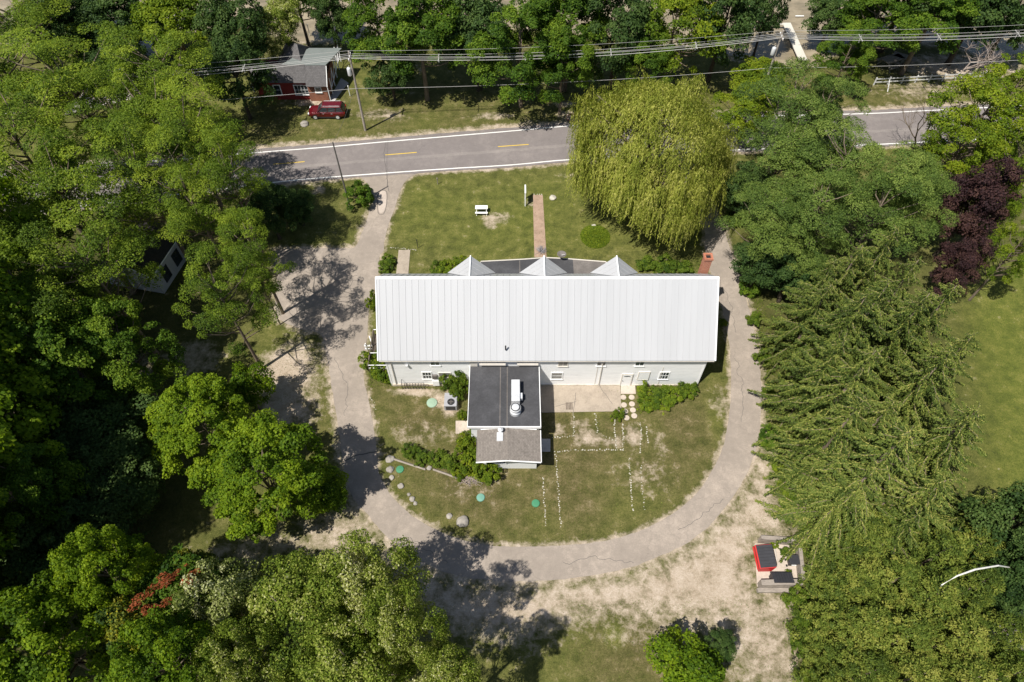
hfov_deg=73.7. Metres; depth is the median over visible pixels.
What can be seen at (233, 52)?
leafy tree
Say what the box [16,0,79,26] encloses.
leafy tree
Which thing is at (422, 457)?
shrub
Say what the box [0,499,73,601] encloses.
leafy tree
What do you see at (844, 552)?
cedar tree
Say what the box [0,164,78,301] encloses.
locust tree
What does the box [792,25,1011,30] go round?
power cable
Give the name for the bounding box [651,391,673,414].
shrub
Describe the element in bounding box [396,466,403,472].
tank lid
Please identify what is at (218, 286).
locust tree
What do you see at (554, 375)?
window
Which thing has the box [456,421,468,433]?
concrete pad
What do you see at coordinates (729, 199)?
leafy tree
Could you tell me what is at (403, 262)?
walkway
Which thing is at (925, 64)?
power cable
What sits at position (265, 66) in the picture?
power cable
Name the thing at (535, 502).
tank lid
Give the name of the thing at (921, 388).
spruce tree
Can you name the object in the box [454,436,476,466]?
shrub
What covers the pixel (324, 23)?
leafy tree
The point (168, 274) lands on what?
window
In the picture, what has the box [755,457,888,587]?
spruce tree
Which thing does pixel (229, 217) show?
locust tree
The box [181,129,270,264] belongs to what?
locust tree
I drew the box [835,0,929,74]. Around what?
leafy tree
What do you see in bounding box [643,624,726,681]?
maple tree
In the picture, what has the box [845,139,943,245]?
locust tree
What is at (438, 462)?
shrub
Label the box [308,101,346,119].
parked car
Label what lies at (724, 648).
leafy tree
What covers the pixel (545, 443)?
hatch
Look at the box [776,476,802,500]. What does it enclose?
shrub
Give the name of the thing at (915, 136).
dead tree
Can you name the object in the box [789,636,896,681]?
cedar tree
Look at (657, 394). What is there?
shrub
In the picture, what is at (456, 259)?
shrub
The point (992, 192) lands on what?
purple leaved tree
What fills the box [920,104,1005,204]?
locust tree
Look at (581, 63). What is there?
leafy tree
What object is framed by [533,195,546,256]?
path
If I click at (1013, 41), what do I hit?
leafy tree
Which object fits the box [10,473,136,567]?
leafy tree
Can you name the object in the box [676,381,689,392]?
shrub
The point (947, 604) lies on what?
cedar tree
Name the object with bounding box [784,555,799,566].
wheelie bin
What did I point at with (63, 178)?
locust tree
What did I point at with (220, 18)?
leafy tree
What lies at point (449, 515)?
boulder
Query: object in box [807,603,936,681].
cedar tree
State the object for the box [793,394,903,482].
spruce tree
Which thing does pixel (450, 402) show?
air conditioner
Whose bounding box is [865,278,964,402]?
spruce tree
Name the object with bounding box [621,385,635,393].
concrete pad
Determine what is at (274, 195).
leafy tree
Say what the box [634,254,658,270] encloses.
shrub
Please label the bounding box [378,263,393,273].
shrub
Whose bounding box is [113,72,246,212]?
locust tree
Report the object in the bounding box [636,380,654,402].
shrub
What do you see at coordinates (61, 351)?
leafy tree
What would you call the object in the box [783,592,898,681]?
cedar tree
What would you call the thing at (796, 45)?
dock
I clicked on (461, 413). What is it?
shrub
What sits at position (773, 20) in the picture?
leafy tree
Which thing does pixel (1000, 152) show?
locust tree
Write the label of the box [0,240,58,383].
maple tree
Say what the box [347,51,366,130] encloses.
utility pole
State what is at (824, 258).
locust tree
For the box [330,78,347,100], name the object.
concrete pad
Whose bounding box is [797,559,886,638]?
cedar tree
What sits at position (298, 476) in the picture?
maple tree
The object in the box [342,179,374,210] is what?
shrub
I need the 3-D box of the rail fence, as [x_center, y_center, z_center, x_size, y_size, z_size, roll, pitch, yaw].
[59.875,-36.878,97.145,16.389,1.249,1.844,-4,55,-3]
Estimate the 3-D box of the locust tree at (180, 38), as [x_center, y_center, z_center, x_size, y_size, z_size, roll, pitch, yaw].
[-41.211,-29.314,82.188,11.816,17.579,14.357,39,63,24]
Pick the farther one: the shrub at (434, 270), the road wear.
the road wear
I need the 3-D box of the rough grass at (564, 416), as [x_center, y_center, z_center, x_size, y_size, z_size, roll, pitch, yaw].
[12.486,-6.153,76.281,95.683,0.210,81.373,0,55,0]
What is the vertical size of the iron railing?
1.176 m
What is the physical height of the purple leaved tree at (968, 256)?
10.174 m
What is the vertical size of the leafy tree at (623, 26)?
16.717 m
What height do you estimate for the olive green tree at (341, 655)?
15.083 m
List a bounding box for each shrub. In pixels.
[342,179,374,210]
[357,350,383,372]
[364,297,375,310]
[367,360,385,378]
[369,289,374,299]
[370,362,389,384]
[378,253,396,266]
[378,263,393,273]
[401,442,417,459]
[413,447,431,466]
[427,448,446,468]
[429,259,447,273]
[436,258,459,273]
[438,370,463,394]
[442,452,458,471]
[448,384,464,400]
[450,463,469,481]
[451,255,467,264]
[454,373,468,392]
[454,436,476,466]
[455,429,476,452]
[457,409,466,419]
[459,450,484,482]
[474,463,501,485]
[610,407,624,422]
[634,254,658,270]
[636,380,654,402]
[636,395,656,413]
[649,387,667,404]
[650,252,676,273]
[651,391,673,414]
[661,384,683,406]
[672,260,694,273]
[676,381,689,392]
[678,383,696,399]
[690,382,698,391]
[718,319,728,326]
[724,209,743,228]
[738,274,761,298]
[745,311,761,326]
[751,347,771,366]
[758,423,781,450]
[761,385,776,400]
[769,542,778,548]
[771,457,787,478]
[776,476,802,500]
[778,494,802,523]
[779,546,790,555]
[779,583,808,611]
[788,636,820,665]
[789,610,811,638]
[793,662,828,681]
[801,523,811,542]
[804,545,821,563]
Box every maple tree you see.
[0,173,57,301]
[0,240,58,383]
[0,357,65,506]
[0,532,16,556]
[0,563,122,681]
[0,631,11,645]
[47,522,165,629]
[106,605,243,681]
[143,372,251,482]
[187,408,339,543]
[229,361,276,408]
[310,462,348,513]
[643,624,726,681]
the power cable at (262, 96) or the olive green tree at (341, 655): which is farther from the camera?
the power cable at (262, 96)
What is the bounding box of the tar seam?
[343,451,377,461]
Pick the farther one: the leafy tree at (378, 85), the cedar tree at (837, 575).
the leafy tree at (378, 85)
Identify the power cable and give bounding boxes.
[5,88,355,113]
[49,51,340,73]
[120,57,346,78]
[123,55,348,77]
[124,54,343,74]
[132,58,347,80]
[350,35,778,56]
[350,38,777,60]
[356,68,764,88]
[361,36,782,57]
[376,30,782,50]
[386,33,780,54]
[783,30,1016,34]
[783,33,1023,37]
[790,36,1017,40]
[791,32,1023,36]
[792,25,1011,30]
[814,60,1014,67]
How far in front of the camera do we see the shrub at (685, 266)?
76.79 m
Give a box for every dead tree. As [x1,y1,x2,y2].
[895,88,940,149]
[951,40,1001,88]
[972,44,1008,77]
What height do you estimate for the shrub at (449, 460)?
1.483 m
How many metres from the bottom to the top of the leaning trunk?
6.480 m
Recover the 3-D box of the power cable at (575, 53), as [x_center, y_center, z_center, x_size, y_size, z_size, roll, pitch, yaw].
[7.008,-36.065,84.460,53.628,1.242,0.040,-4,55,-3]
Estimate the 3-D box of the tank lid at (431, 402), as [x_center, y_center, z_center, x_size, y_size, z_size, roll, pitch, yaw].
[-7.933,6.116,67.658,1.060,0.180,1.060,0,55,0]
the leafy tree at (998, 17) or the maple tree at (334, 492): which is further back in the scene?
the leafy tree at (998, 17)
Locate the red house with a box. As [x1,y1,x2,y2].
[250,42,341,100]
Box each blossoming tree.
[127,543,245,666]
[168,556,269,650]
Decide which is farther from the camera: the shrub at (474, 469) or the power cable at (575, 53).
the power cable at (575, 53)
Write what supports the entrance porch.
on the ground at (512, 630)
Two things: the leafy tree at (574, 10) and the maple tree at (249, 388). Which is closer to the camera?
the maple tree at (249, 388)
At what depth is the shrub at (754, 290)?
74.48 m
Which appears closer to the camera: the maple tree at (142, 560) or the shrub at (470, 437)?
the maple tree at (142, 560)
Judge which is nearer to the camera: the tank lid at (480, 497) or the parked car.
the tank lid at (480, 497)
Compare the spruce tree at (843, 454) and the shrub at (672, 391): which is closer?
the spruce tree at (843, 454)
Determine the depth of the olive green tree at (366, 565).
46.24 m
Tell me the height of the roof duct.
1.020 m
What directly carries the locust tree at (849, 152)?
on the ground at (512, 630)
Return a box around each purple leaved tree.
[928,155,1023,256]
[929,234,999,299]
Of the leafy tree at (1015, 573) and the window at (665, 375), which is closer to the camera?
the leafy tree at (1015, 573)
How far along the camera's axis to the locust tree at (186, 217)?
64.93 m
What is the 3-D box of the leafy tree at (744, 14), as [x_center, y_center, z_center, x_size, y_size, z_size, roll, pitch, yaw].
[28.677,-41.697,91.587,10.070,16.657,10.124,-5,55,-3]
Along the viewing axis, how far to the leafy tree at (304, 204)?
78.42 m
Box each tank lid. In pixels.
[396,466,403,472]
[427,398,436,407]
[476,493,484,501]
[532,499,539,506]
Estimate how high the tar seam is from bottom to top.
0.001 m
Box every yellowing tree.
[81,586,189,679]
[166,547,226,590]
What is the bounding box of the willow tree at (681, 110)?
[563,64,738,250]
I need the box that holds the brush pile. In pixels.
[455,476,481,485]
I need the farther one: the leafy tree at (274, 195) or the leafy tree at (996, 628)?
the leafy tree at (274, 195)
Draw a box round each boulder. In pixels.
[386,455,394,462]
[386,466,393,472]
[446,513,452,518]
[456,515,468,526]
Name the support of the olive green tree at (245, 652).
on the ground at (512, 630)
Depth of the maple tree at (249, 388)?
63.56 m
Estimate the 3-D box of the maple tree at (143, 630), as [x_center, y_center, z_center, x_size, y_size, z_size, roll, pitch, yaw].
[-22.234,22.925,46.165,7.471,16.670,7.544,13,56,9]
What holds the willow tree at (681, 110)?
on the ground at (512, 630)
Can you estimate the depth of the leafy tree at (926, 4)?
93.04 m
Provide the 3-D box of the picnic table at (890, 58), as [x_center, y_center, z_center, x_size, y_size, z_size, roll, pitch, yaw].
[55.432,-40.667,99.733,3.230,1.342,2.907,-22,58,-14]
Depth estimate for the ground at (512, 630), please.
66.85 m
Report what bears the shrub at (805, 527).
on the ground at (512, 630)
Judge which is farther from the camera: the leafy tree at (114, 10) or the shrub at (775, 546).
the leafy tree at (114, 10)
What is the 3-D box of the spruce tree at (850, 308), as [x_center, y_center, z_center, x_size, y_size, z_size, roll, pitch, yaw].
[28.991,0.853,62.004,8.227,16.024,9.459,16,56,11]
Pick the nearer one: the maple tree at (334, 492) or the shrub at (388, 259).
the maple tree at (334, 492)
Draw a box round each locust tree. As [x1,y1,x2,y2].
[0,0,84,103]
[0,3,86,138]
[0,14,147,170]
[0,66,112,240]
[0,125,159,294]
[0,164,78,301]
[0,218,101,370]
[7,214,165,355]
[62,67,165,201]
[78,110,218,267]
[93,23,224,128]
[107,58,227,212]
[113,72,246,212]
[132,127,241,279]
[171,239,281,368]
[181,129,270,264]
[214,206,295,314]
[243,267,280,324]
[714,181,823,269]
[726,108,836,218]
[731,56,842,172]
[767,209,844,297]
[772,167,885,279]
[785,75,871,177]
[788,117,893,211]
[823,166,939,269]
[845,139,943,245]
[877,162,960,264]
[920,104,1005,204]
[921,73,1023,181]
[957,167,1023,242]
[961,51,1023,161]
[968,220,1023,300]
[975,118,1023,194]
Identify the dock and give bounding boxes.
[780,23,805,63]
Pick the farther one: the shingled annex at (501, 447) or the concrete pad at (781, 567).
the shingled annex at (501, 447)
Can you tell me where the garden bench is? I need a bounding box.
[475,205,487,215]
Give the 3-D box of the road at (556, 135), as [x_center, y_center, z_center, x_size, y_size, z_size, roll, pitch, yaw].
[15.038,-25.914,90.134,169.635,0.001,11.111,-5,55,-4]
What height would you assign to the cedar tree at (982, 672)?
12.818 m
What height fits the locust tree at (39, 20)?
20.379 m
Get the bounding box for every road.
[4,104,1021,211]
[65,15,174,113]
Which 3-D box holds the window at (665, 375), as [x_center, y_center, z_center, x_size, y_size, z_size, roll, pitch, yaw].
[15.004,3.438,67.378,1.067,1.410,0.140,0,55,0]
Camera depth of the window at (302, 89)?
94.40 m
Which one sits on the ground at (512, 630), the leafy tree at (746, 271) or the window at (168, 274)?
the leafy tree at (746, 271)
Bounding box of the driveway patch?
[378,191,385,212]
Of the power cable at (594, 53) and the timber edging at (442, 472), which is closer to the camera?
the timber edging at (442, 472)
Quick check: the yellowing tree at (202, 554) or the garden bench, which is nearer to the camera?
the yellowing tree at (202, 554)
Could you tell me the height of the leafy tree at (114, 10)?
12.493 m
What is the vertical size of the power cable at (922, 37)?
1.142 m
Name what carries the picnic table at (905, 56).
on the ground at (512, 630)
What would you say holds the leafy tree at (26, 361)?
on the ground at (512, 630)
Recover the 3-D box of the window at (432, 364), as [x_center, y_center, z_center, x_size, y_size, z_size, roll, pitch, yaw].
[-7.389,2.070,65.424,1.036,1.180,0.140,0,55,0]
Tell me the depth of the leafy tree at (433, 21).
84.71 m
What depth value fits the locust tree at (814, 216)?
64.63 m
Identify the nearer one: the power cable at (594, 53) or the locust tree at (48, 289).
the locust tree at (48, 289)
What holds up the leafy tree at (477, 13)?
on the ground at (512, 630)
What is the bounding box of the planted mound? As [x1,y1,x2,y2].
[580,225,609,248]
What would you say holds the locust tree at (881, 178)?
on the ground at (512, 630)
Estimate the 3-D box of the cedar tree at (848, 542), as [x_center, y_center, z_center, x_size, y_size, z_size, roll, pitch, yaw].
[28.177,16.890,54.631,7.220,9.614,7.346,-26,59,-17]
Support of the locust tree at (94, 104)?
on the ground at (512, 630)
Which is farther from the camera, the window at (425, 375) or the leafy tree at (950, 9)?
the leafy tree at (950, 9)
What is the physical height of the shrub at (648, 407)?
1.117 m
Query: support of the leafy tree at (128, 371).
on the ground at (512, 630)
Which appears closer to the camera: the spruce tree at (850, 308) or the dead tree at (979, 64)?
the spruce tree at (850, 308)
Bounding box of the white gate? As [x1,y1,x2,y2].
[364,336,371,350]
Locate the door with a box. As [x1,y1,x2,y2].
[621,375,631,384]
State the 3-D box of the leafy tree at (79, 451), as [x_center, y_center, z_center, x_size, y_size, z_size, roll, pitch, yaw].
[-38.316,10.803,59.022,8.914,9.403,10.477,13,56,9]
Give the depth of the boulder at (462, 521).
60.41 m
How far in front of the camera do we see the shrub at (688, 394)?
67.46 m
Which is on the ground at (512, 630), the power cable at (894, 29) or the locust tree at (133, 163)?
the locust tree at (133, 163)
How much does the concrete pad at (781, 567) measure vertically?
0.100 m
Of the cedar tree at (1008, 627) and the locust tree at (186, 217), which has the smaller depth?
the cedar tree at (1008, 627)
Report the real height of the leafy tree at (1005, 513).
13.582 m
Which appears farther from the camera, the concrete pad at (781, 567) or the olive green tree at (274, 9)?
the olive green tree at (274, 9)
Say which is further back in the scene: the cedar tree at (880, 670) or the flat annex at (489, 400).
the flat annex at (489, 400)
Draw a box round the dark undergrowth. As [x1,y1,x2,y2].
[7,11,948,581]
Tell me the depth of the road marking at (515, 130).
91.21 m
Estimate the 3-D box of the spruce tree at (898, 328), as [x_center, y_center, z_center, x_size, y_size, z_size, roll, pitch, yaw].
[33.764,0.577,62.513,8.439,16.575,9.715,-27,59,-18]
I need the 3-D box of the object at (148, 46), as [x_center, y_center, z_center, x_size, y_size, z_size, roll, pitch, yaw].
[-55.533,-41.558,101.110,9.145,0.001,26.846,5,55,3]
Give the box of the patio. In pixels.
[540,386,620,412]
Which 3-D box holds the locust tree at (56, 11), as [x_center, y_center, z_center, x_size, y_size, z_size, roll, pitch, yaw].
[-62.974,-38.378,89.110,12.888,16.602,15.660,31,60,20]
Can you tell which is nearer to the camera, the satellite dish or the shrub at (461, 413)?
the shrub at (461, 413)
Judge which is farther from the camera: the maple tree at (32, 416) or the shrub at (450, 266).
the shrub at (450, 266)
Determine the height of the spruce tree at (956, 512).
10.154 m
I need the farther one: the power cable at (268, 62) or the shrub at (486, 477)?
the power cable at (268, 62)
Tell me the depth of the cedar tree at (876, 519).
51.99 m
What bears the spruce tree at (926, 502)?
on the ground at (512, 630)
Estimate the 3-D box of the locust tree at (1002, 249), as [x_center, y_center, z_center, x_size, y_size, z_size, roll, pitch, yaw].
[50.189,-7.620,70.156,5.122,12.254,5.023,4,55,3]
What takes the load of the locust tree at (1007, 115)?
on the ground at (512, 630)
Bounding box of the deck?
[367,329,386,374]
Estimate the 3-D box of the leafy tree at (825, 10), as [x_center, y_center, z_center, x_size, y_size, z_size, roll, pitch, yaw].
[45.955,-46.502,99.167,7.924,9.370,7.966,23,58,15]
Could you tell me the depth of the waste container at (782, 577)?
56.95 m
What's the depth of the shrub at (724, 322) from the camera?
72.89 m
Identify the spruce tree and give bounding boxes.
[747,334,854,454]
[748,255,843,366]
[751,345,883,466]
[751,393,873,497]
[752,280,839,384]
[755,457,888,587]
[765,291,876,415]
[765,417,924,576]
[767,278,899,414]
[768,442,858,532]
[777,241,871,362]
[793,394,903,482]
[802,72,846,154]
[804,505,926,608]
[811,470,956,565]
[812,491,897,544]
[827,287,938,415]
[830,224,902,357]
[840,342,962,457]
[847,256,926,371]
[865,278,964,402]
[874,330,981,438]
[885,401,986,502]
[921,489,1000,563]
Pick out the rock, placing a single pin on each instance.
(304, 124)
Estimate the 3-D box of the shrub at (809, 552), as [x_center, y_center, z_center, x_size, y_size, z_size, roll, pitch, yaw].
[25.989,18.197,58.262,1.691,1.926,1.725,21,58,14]
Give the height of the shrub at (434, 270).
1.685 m
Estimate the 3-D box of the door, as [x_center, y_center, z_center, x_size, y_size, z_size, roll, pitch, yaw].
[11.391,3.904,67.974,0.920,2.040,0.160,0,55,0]
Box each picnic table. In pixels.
[876,53,903,72]
[890,51,916,71]
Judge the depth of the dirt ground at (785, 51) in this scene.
105.27 m
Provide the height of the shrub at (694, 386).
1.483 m
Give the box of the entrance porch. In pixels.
[480,257,605,273]
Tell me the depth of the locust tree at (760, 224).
66.82 m
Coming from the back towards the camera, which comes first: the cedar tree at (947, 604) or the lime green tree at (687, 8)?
the lime green tree at (687, 8)
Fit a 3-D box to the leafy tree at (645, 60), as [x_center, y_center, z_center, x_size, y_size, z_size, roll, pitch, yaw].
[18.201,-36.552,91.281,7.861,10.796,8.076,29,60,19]
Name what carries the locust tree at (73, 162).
on the ground at (512, 630)
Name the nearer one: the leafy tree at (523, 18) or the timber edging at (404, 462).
the timber edging at (404, 462)
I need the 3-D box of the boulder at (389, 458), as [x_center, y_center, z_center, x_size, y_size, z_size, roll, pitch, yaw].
[-11.465,11.046,64.098,0.849,0.367,0.800,5,55,4]
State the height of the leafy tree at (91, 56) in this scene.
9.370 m
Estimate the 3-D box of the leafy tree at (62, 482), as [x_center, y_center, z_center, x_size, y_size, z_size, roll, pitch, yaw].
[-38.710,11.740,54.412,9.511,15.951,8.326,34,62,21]
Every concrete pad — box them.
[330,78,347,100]
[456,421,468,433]
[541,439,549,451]
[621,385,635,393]
[755,544,796,586]
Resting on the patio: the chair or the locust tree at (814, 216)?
the chair
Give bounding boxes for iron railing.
[401,379,424,388]
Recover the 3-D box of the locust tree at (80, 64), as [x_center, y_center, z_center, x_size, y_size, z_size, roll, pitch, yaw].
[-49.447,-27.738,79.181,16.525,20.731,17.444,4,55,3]
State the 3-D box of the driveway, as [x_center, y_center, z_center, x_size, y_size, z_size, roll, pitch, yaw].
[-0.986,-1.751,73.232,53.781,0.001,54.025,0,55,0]
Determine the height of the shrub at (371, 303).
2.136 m
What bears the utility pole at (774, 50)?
on the ground at (512, 630)
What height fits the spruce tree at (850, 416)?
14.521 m
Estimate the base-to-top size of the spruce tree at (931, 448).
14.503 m
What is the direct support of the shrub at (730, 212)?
on the ground at (512, 630)
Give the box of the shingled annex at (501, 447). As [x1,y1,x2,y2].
[471,427,541,467]
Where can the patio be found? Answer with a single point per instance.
(591, 399)
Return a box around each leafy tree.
[0,296,125,403]
[0,339,84,442]
[0,418,90,539]
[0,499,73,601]
[2,411,125,522]
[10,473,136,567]
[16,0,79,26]
[24,0,114,71]
[40,368,163,462]
[54,0,146,49]
[60,294,187,398]
[67,432,166,524]
[82,35,151,93]
[191,0,271,74]
[197,35,279,119]
[235,181,304,239]
[265,0,330,46]
[274,188,314,226]
[306,0,350,58]
[341,0,430,94]
[359,45,416,100]
[376,0,469,101]
[436,0,522,91]
[465,0,570,108]
[523,20,596,114]
[525,0,612,91]
[579,0,661,91]
[622,25,675,96]
[692,0,767,81]
[700,627,736,663]
[720,160,773,216]
[729,235,789,290]
[745,0,790,56]
[758,235,825,302]
[799,0,857,52]
[810,27,879,88]
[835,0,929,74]
[860,0,945,52]
[866,0,983,75]
[944,0,1023,65]
[951,479,1023,571]
[955,560,1023,623]
[961,588,1023,675]
[968,533,1023,611]
[973,0,1023,63]
[982,643,1023,681]
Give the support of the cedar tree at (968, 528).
on the ground at (512, 630)
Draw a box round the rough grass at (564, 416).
[244,74,1023,681]
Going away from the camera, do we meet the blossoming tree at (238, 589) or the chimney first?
the blossoming tree at (238, 589)
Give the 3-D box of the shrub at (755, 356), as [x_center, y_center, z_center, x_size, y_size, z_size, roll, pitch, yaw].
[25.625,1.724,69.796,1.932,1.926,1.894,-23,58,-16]
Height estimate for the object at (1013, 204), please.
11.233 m
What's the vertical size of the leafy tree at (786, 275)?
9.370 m
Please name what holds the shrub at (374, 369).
on the ground at (512, 630)
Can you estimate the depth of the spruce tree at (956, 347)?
59.00 m
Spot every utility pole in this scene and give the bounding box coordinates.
[332,142,349,204]
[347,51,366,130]
[768,30,783,75]
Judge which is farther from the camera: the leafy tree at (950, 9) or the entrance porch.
the leafy tree at (950, 9)
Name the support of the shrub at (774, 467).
on the ground at (512, 630)
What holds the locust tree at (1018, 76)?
on the ground at (512, 630)
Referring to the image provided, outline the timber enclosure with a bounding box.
[756,535,805,592]
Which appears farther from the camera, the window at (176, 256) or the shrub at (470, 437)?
the window at (176, 256)
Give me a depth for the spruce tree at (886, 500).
53.56 m
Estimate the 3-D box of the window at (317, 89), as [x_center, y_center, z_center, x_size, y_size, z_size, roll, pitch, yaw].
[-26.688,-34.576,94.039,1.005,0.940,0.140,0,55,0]
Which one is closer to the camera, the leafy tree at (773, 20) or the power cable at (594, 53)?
the power cable at (594, 53)
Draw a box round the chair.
[566,402,572,409]
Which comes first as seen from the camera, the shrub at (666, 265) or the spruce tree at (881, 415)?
the spruce tree at (881, 415)
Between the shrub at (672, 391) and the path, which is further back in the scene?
the path
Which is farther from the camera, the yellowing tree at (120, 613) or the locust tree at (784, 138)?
the locust tree at (784, 138)
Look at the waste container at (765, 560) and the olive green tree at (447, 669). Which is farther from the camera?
the waste container at (765, 560)
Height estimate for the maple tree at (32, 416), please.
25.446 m
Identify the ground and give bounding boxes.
[0,0,1023,62]
[0,26,1023,681]
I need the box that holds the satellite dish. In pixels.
[557,251,565,258]
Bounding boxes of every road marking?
[90,138,1002,204]
[106,105,1020,165]
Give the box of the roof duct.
[510,380,522,416]
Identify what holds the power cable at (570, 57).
attached to the utility pole at (350, 72)
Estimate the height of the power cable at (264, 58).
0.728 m
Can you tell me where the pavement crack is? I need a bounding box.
[563,555,631,564]
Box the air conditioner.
[444,393,457,409]
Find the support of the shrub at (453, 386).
on the ground at (512, 630)
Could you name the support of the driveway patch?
on the driveway
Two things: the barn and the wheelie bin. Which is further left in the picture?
the barn
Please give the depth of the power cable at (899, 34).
86.88 m
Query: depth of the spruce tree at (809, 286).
65.83 m
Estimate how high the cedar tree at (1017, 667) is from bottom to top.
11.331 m
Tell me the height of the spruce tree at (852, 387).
16.754 m
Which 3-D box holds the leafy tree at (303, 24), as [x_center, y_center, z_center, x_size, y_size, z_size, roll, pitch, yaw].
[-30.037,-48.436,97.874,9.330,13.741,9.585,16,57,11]
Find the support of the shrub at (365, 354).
on the ground at (512, 630)
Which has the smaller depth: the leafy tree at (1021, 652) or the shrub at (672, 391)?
the leafy tree at (1021, 652)
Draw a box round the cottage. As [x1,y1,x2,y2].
[96,222,185,293]
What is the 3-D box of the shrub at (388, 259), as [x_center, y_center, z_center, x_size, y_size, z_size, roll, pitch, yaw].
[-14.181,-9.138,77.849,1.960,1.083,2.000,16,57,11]
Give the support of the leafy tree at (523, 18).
on the ground at (512, 630)
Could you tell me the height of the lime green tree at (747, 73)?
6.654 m
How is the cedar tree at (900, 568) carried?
on the ground at (512, 630)
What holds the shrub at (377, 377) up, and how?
on the ground at (512, 630)
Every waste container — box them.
[752,544,776,571]
[769,572,794,582]
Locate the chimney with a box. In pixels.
[697,253,713,273]
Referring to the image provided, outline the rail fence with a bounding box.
[873,71,987,91]
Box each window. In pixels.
[160,264,172,282]
[171,248,182,266]
[272,85,282,94]
[293,85,308,94]
[314,87,322,92]
[421,372,432,379]
[430,362,440,366]
[438,372,450,377]
[550,372,562,379]
[557,362,567,366]
[596,362,606,366]
[634,362,644,366]
[657,372,669,379]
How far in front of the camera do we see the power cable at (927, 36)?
87.04 m
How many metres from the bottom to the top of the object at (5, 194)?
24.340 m
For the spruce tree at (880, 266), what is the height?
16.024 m
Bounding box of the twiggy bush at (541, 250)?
[534,245,545,255]
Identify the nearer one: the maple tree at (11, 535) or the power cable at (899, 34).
the maple tree at (11, 535)
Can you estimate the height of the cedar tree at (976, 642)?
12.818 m
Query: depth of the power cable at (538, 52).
84.56 m
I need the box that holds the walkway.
[396,250,409,273]
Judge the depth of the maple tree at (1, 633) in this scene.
46.16 m
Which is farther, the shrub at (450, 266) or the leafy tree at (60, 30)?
the leafy tree at (60, 30)
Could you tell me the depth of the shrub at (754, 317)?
72.19 m
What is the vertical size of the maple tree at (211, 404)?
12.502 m
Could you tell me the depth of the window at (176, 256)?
76.71 m
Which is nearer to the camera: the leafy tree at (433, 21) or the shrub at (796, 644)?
the shrub at (796, 644)
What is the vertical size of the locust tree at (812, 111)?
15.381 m
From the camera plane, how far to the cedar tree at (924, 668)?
44.33 m
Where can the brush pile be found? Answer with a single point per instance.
(470, 480)
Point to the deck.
(374, 345)
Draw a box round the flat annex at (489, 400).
[467,366,540,442]
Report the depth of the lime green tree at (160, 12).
90.65 m
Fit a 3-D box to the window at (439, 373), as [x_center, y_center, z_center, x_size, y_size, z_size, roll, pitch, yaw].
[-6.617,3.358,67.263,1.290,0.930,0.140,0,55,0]
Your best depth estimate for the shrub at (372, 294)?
74.46 m
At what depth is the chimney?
66.27 m
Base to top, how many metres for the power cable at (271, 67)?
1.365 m
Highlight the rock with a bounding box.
[300,121,308,126]
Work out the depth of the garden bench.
82.40 m
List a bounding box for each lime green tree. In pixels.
[127,0,210,73]
[637,0,727,80]
[712,78,776,141]
[729,54,793,101]
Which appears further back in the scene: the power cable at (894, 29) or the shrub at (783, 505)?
the power cable at (894, 29)
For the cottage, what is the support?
on the ground at (512, 630)
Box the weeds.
[369,259,823,656]
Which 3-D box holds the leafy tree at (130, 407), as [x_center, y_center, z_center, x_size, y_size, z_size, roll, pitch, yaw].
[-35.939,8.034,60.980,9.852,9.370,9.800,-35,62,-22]
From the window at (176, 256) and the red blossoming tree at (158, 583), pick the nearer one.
the red blossoming tree at (158, 583)
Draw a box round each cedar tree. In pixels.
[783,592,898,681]
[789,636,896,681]
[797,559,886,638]
[799,517,902,604]
[807,553,926,640]
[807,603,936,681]
[811,547,852,583]
[819,505,920,594]
[820,647,942,681]
[838,569,962,651]
[853,605,990,681]
[864,525,972,618]
[901,561,1005,637]
[911,650,1000,681]
[915,520,1008,590]
[932,605,1023,681]
[938,651,1023,681]
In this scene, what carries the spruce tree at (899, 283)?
on the ground at (512, 630)
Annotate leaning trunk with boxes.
[937,565,1009,589]
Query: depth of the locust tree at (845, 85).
76.18 m
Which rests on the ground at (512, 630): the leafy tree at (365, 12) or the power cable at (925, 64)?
the leafy tree at (365, 12)
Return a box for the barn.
[375,255,719,385]
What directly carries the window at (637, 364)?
in the barn
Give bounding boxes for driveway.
[274,158,761,581]
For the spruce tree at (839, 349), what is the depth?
60.86 m
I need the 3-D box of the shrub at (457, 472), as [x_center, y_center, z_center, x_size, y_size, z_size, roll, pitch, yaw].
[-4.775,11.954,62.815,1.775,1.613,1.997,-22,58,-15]
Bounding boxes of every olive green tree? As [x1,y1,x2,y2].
[187,617,297,681]
[231,546,348,681]
[255,0,302,56]
[291,602,415,681]
[299,526,432,648]
[352,578,455,680]
[408,643,482,681]
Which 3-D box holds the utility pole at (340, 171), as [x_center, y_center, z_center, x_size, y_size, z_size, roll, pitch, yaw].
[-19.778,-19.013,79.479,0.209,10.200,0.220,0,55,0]
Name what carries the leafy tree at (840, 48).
on the ground at (512, 630)
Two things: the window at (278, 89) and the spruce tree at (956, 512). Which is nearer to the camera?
the spruce tree at (956, 512)
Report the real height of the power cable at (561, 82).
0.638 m
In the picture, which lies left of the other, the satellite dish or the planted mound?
the satellite dish
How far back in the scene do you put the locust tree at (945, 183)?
67.61 m
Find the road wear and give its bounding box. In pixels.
[21,124,1016,195]
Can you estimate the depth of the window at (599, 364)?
65.73 m
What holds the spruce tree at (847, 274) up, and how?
on the ground at (512, 630)
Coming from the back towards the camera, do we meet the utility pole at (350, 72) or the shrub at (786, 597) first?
the utility pole at (350, 72)
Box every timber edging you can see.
[394,458,425,469]
[433,468,457,478]
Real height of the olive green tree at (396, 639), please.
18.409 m
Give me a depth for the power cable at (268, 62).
82.77 m

